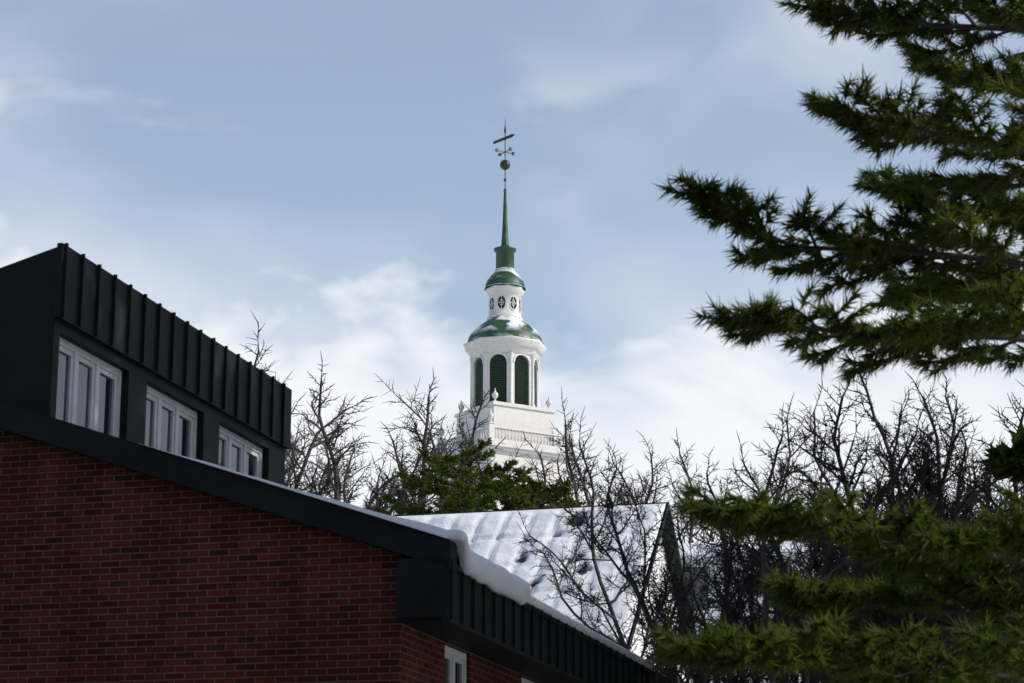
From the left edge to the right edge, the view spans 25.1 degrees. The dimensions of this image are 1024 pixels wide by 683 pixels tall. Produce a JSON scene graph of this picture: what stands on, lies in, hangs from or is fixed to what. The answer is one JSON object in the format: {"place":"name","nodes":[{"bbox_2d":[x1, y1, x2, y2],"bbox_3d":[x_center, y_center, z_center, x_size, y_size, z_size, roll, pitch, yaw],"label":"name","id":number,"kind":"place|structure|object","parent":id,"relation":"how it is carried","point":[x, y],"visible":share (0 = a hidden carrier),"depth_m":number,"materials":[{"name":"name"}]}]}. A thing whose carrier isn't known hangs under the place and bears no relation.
{"place":"outdoors","nodes":[
{"label":"outdoors","id":0,"kind":"place"},
{"bbox_2d":[373,436,555,514],"bbox_3d":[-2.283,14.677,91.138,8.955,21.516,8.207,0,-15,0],"label":"pine","id":1,"kind":"object","parent":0,"point":[495,490],"depth_m":92.42,"materials":[{"name":"green plant"}]},
{"bbox_2d":[436,124,573,511],"bbox_3d":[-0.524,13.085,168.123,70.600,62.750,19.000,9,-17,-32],"label":"bell tower","id":2,"kind":"structure","parent":0,"point":[505,347],"depth_m":168.90,"materials":[{"name":"white paint"}]},
{"bbox_2d":[0,0,1023,542],"label":"sky","id":3,"kind":"structure","parent":0,"point":[329,173],"materials":[{"name":"blue"}]},
{"bbox_2d":[476,473,582,509],"bbox_3d":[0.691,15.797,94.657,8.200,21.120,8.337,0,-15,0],"label":"pine","id":4,"kind":"object","parent":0,"point":[564,489],"depth_m":96.19,"materials":[{"name":"green plant"}]},
{"bbox_2d":[678,539,852,682],"bbox_3d":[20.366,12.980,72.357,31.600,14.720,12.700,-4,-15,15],"label":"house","id":5,"kind":"structure","parent":0,"point":[688,552],"depth_m":71.34,"materials":[{"name":"white"}]},
{"bbox_2d":[641,0,1023,682],"bbox_3d":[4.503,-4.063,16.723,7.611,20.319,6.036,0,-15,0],"label":"pine tree","id":6,"kind":"object","parent":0,"point":[963,550],"depth_m":14.75,"materials":[{"name":"green plant"}]},
{"bbox_2d":[978,117,1023,487],"bbox_3d":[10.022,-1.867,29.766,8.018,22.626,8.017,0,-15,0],"label":"pine tree","id":7,"kind":"object","parent":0,"point":[1009,461],"depth_m":29.71,"materials":[{"name":"green plant"}]},
{"bbox_2d":[1012,52,1023,242],"bbox_3d":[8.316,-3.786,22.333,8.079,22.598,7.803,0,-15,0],"label":"shade pine","id":8,"kind":"object","parent":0,"point":[1022,53],"depth_m":22.23,"materials":[{"name":"green plant"}]},
{"label":"snowy ground","id":9,"kind":"structure","parent":0,"visible":0},
{"bbox_2d":[0,243,668,682],"bbox_3d":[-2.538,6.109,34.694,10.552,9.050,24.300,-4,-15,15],"label":"building","id":10,"kind":"structure","parent":9,"relation":"on","point":[126,555],"depth_m":23.35,"materials":[{"name":"brick"}]},
{"bbox_2d":[139,443,684,682],"bbox_3d":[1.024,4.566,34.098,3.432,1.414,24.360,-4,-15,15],"label":"roof snow","id":11,"kind":"structure","parent":10,"relation":"on","point":[496,578],"depth_m":23.14,"materials":[{"name":"white snow"}]},
{"bbox_2d":[240,313,472,514],"bbox_3d":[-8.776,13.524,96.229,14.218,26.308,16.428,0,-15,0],"label":"bare tree","id":12,"kind":"object","parent":9,"relation":"on","point":[347,492],"visible":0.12,"depth_m":94.09,"materials":[{"name":"brown plant"}]},
{"bbox_2d":[285,420,450,514],"bbox_3d":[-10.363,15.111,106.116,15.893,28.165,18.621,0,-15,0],"label":"bare tree","id":13,"kind":"object","parent":9,"relation":"on","point":[377,482],"visible":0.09,"depth_m":105.38,"materials":[{"name":"brown plant"}]},
{"bbox_2d":[284,350,512,514],"bbox_3d":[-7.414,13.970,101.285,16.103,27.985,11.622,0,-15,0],"label":"bare tree","id":14,"kind":"object","parent":9,"relation":"on","point":[336,487],"visible":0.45,"depth_m":104.12,"materials":[{"name":"brown plant"}]},
{"bbox_2d":[285,375,532,511],"bbox_3d":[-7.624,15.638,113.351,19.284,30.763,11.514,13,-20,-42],"label":"bare tree","id":15,"kind":"object","parent":9,"relation":"on","point":[333,422],"visible":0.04,"depth_m":113.30,"materials":[{"name":"brown plant"}]},
{"bbox_2d":[391,502,704,682],"bbox_3d":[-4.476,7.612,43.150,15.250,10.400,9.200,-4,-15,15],"label":"building","id":16,"kind":"structure","parent":9,"relation":"on","point":[667,537],"depth_m":42.55,"materials":[{"name":"white"}]},
{"bbox_2d":[396,503,665,641],"bbox_3d":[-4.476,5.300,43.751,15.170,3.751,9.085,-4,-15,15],"label":"snowy roof","id":17,"kind":"structure","parent":16,"relation":"attached to","point":[493,536],"depth_m":41.41,"materials":[{"name":"white snow"}]},
{"bbox_2d":[510,430,715,542],"bbox_3d":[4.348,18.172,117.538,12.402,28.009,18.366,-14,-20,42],"label":"bare tree","id":18,"kind":"object","parent":9,"relation":"on","point":[652,482],"visible":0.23,"depth_m":120.44,"materials":[{"name":"brown plant"}]},
{"bbox_2d":[523,393,743,542],"bbox_3d":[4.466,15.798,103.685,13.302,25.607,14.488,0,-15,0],"label":"bare tree","id":19,"kind":"object","parent":9,"relation":"on","point":[566,460],"visible":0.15,"depth_m":101.73,"materials":[{"name":"brown plant"}]},
{"bbox_2d":[558,391,825,542],"bbox_3d":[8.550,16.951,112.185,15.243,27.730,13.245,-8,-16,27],"label":"bare tree","id":20,"kind":"object","parent":9,"relation":"on","point":[779,494],"visible":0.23,"depth_m":112.99,"materials":[{"name":"brown plant"}]},
{"bbox_2d":[513,407,1011,682],"bbox_3d":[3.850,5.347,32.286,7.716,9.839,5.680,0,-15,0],"label":"bare tree","id":21,"kind":"object","parent":9,"relation":"on","point":[715,580],"visible":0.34,"depth_m":32.55,"materials":[{"name":"brown plant"}]},
{"bbox_2d":[679,349,992,682],"bbox_3d":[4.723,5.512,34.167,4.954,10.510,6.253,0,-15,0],"label":"bare tree","id":22,"kind":"object","parent":9,"relation":"on","point":[949,455],"visible":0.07,"depth_m":33.53,"materials":[{"name":"brown plant"}]},
{"bbox_2d":[705,403,1022,682],"bbox_3d":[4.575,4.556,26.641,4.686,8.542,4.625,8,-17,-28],"label":"bare tree","id":23,"kind":"object","parent":9,"relation":"on","point":[762,560],"visible":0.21,"depth_m":26.82,"materials":[{"name":"brown plant"}]},
{"bbox_2d":[768,371,1023,617],"bbox_3d":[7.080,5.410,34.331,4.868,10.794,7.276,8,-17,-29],"label":"bare tree","id":24,"kind":"object","parent":9,"relation":"on","point":[813,420],"visible":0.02,"depth_m":36.04,"materials":[{"name":"brown plant"}]},
{"bbox_2d":[773,370,1023,676],"bbox_3d":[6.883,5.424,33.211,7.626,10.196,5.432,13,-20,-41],"label":"bare tree","id":25,"kind":"object","parent":9,"relation":"on","point":[836,448],"visible":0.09,"depth_m":32.05,"materials":[{"name":"brown plant"}]},
{"bbox_2d":[792,385,1023,682],"bbox_3d":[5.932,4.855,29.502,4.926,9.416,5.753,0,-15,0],"label":"bare tree","id":26,"kind":"object","parent":9,"relation":"on","point":[893,623],"visible":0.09,"depth_m":29.18,"materials":[{"name":"brown plant"}]},
{"bbox_3d":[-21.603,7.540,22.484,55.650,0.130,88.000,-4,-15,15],"label":"yard pavement","id":27,"kind":"structure","parent":0,"visible":0},
{"bbox_2d":[604,535,878,682],"bbox_3d":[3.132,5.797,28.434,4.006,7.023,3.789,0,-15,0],"label":"bare tree","id":28,"kind":"object","parent":27,"relation":"on","point":[683,629],"visible":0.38,"depth_m":28.95,"materials":[{"name":"brown plant"}]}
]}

